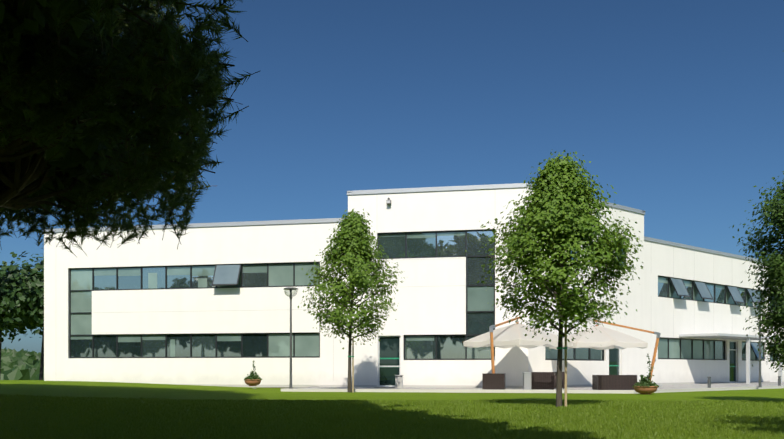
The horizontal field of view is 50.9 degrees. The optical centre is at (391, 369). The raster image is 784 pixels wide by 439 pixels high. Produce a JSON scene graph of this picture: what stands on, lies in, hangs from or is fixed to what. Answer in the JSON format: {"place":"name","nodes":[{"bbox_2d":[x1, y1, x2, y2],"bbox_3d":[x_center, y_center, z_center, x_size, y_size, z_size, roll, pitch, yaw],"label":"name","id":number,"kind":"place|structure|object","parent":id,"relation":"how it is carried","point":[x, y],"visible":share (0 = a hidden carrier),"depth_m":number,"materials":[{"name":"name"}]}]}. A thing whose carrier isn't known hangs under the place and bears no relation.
{"place":"outdoors","nodes":[
{"label":"outdoors","id":0,"kind":"place"},
{"bbox_2d":[0,393,783,438],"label":"grass","id":1,"kind":"structure","parent":0,"point":[449,419],"depth_m":15.71,"materials":[{"name":"green plant"}]},
{"bbox_2d":[0,359,783,438],"bbox_3d":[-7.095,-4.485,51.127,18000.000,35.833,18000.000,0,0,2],"label":"ground","id":2,"kind":"structure","parent":0,"point":[90,389],"depth_m":30.72,"materials":[{"name":"green plant"}]},
{"bbox_2d":[0,282,40,375],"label":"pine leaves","id":3,"kind":"object","parent":2,"relation":"on","point":[12,336],"depth_m":129.83,"materials":[{"name":"green plant"}]},
{"bbox_2d":[0,347,43,379],"bbox_3d":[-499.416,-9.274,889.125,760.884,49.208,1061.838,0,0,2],"label":"hedge","id":4,"kind":"object","parent":2,"relation":"on","point":[22,364],"visible":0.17,"depth_m":725.59,"materials":[{"name":"green plant"}]},
{"bbox_2d":[0,248,43,379],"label":"tree","id":5,"kind":"object","parent":2,"relation":"on","point":[22,301],"depth_m":97.28,"materials":[{"name":"green plant"}]},
{"bbox_2d":[0,0,247,161],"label":"tree branches","id":6,"kind":"object","parent":2,"relation":"on","point":[137,16],"visible":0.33,"depth_m":14.17,"materials":[{"name":"brown plant"}]},
{"bbox_2d":[0,0,246,158],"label":"pine needles","id":7,"kind":"object","parent":6,"relation":"attached to","point":[168,43],"visible":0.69,"depth_m":14.58,"materials":[{"name":"green plant"}]},
{"bbox_2d":[0,1,259,255],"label":"pine","id":8,"kind":"object","parent":2,"relation":"on","point":[15,189],"visible":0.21,"depth_m":20.78,"materials":[{"name":"green plant"}]},
{"bbox_2d":[0,0,250,252],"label":"pine needles","id":9,"kind":"object","parent":8,"relation":"attached to","point":[185,168],"visible":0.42,"depth_m":18.05,"materials":[{"name":"green plant"}]},
{"bbox_2d":[56,29,220,240],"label":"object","id":10,"kind":"object","parent":8,"relation":"attached to","point":[158,125],"visible":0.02,"depth_m":18.20,"materials":[{"name":"brown"}]},
{"bbox_2d":[245,361,260,385],"bbox_3d":[-6.780,0.171,40.112,0.836,1.270,0.836,0,0,2],"label":"planter","id":11,"kind":"object","parent":2,"relation":"on","point":[250,382],"visible":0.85,"depth_m":39.82,"materials":[{"name":"brown ceramic"}]},
{"bbox_2d":[244,361,261,380],"bbox_3d":[-6.772,0.097,40.119,0.899,1.134,0.923,0,0,2],"label":"planter plant","id":12,"kind":"object","parent":11,"relation":"in","point":[253,375],"visible":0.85,"depth_m":40.00,"materials":[{"name":"green plant"}]},
{"bbox_2d":[298,208,407,391],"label":"tree leaves","id":13,"kind":"object","parent":2,"relation":"on","point":[359,243],"depth_m":35.04,"materials":[{"name":"green plant"}]},
{"bbox_2d":[465,149,643,406],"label":"tree leaves","id":14,"kind":"object","parent":2,"relation":"on","point":[556,185],"depth_m":21.04,"materials":[{"name":"green plant"}]},
{"bbox_2d":[632,354,658,392],"bbox_3d":[10.097,0.143,32.785,1.035,1.598,1.042,0,0,2],"label":"planter plant","id":15,"kind":"object","parent":2,"relation":"on","point":[645,382],"visible":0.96,"depth_m":32.66,"materials":[{"name":"green plant"}]},
{"bbox_2d":[729,171,783,371],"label":"tree leaves","id":16,"kind":"object","parent":2,"relation":"on","point":[774,263],"depth_m":23.61,"materials":[{"name":"green plant"}]},
{"bbox_2d":[753,301,766,386],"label":"lamp","id":17,"kind":"object","parent":2,"relation":"on","point":[760,384],"visible":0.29,"depth_m":40.90,"materials":[{"name":"grey metal"}]},
{"bbox_2d":[0,0,783,353],"label":"sky","id":18,"kind":"structure","parent":0,"point":[676,106],"materials":[{"name":"blue"}]},
{"bbox_2d":[44,187,783,386],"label":"building walls","id":19,"kind":"structure","parent":0,"point":[438,307],"depth_m":43.38,"materials":[{"name":"white paint"}]},
{"bbox_2d":[43,183,765,380],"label":"building trim","id":20,"kind":"structure","parent":19,"relation":"attached to","point":[422,189],"depth_m":42.68,"materials":[{"name":"grey metal"}]},
{"bbox_2d":[69,229,775,386],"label":"window frames","id":21,"kind":"structure","parent":19,"relation":"attached to","point":[294,263],"depth_m":43.52,"materials":[{"name":"black metal"}]},
{"bbox_2d":[71,231,774,384],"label":"window glass","id":22,"kind":"object","parent":21,"relation":"in","point":[480,298],"visible":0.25,"depth_m":43.33,"materials":[{"name":"glass"}]},
{"bbox_2d":[281,382,783,393],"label":"terrace","id":23,"kind":"structure","parent":0,"point":[703,387],"depth_m":36.72,"materials":[{"name":"grey concrete"}]},
{"bbox_2d":[283,287,297,388],"bbox_3d":[-4.601,-1.429,37.444,0.690,4.630,0.690,0,0,2],"label":"lamp","id":24,"kind":"object","parent":23,"relation":"on","point":[290,289],"visible":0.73,"depth_m":37.40,"materials":[{"name":"grey metal"}]},
{"bbox_2d":[284,289,297,296],"bbox_3d":[-4.601,-3.479,37.444,0.660,0.330,0.660,0,0,2],"label":"lamp bowl","id":25,"kind":"object","parent":24,"relation":"attached to","point":[285,292],"visible":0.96,"depth_m":37.39,"materials":[{"name":"white glass"}]},
{"bbox_2d":[395,375,402,387],"bbox_3d":[0.341,0.571,39.075,0.400,0.630,0.400,0,0,2],"label":"trash can","id":26,"kind":"object","parent":23,"relation":"on","point":[398,381],"visible":1,"depth_m":38.89,"materials":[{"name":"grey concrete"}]},
{"bbox_2d":[176,358,769,388],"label":"pavement","id":27,"kind":"structure","parent":23,"relation":"on","point":[467,386],"depth_m":42.44,"materials":[{"name":"grey concrete"}]},
{"bbox_2d":[463,317,572,389],"bbox_3d":[5.230,-0.781,37.317,4.847,3.293,3.518,0,0,-38],"label":"umbrella","id":28,"kind":"object","parent":23,"relation":"on","point":[510,336],"visible":0.92,"depth_m":36.42,"materials":[{"name":"white fabric"}]},
{"bbox_2d":[522,372,532,389],"bbox_3d":[5.831,0.501,35.376,0.400,0.770,0.540,0,0,2],"label":"side box","id":29,"kind":"object","parent":23,"relation":"on","point":[526,380],"visible":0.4,"depth_m":35.13,"materials":[{"name":"grey"}]},
{"bbox_2d":[531,372,553,389],"bbox_3d":[6.482,0.496,35.406,0.950,0.780,0.850,0,0,10],"label":"armchair","id":30,"kind":"object","parent":23,"relation":"on","point":[542,380],"visible":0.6,"depth_m":34.99,"materials":[{"name":"wicker"}]},
{"bbox_2d":[554,372,564,388],"bbox_3d":[7.414,0.496,38.079,0.850,0.780,0.950,0,0,-8],"label":"armchair","id":31,"kind":"object","parent":23,"relation":"on","point":[563,378],"visible":0.27,"depth_m":37.66,"materials":[{"name":"wicker"}]},
{"bbox_2d":[549,320,661,387],"bbox_3d":[10.707,-0.771,40.046,5.116,3.303,3.517,0,0,-10],"label":"umbrella","id":32,"kind":"object","parent":23,"relation":"on","point":[605,338],"visible":0.96,"depth_m":38.77,"materials":[{"name":"white fabric"}]},
{"bbox_2d":[592,375,636,389],"bbox_3d":[9.360,0.556,34.618,1.650,0.660,0.850,0,0,-3],"label":"sofa","id":33,"kind":"object","parent":23,"relation":"on","point":[613,382],"visible":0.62,"depth_m":34.20,"materials":[{"name":"wicker"}]},
{"bbox_2d":[634,362,657,393],"bbox_3d":[10.105,0.176,32.795,0.959,1.620,0.959,0,0,2],"label":"planter","id":34,"kind":"object","parent":23,"relation":"on","point":[644,389],"visible":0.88,"depth_m":32.47,"materials":[{"name":"brown ceramic"}]},
{"bbox_2d":[707,377,710,387],"bbox_3d":[14.885,0.611,38.628,0.160,0.550,0.156,0,0,2],"label":"bollard","id":35,"kind":"object","parent":23,"relation":"on","point":[709,382],"visible":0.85,"depth_m":38.56,"materials":[{"name":"grey metal"}]},
{"bbox_2d":[679,333,781,383],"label":"entrance canopy","id":36,"kind":"object","parent":23,"relation":"on","point":[748,338],"visible":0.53,"depth_m":50.97,"materials":[{"name":"grey"}]},
{"bbox_2d":[778,376,780,385],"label":"bollard","id":37,"kind":"object","parent":23,"relation":"on","point":[779,380],"visible":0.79,"depth_m":43.62,"materials":[{"name":"grey metal"}]},
{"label":"pine","id":38,"kind":"object","parent":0,"visible":0},
{"bbox_2d":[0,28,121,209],"bbox_3d":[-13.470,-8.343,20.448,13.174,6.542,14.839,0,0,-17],"label":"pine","id":39,"kind":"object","parent":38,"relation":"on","point":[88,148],"visible":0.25,"depth_m":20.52,"materials":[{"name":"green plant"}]}
]}

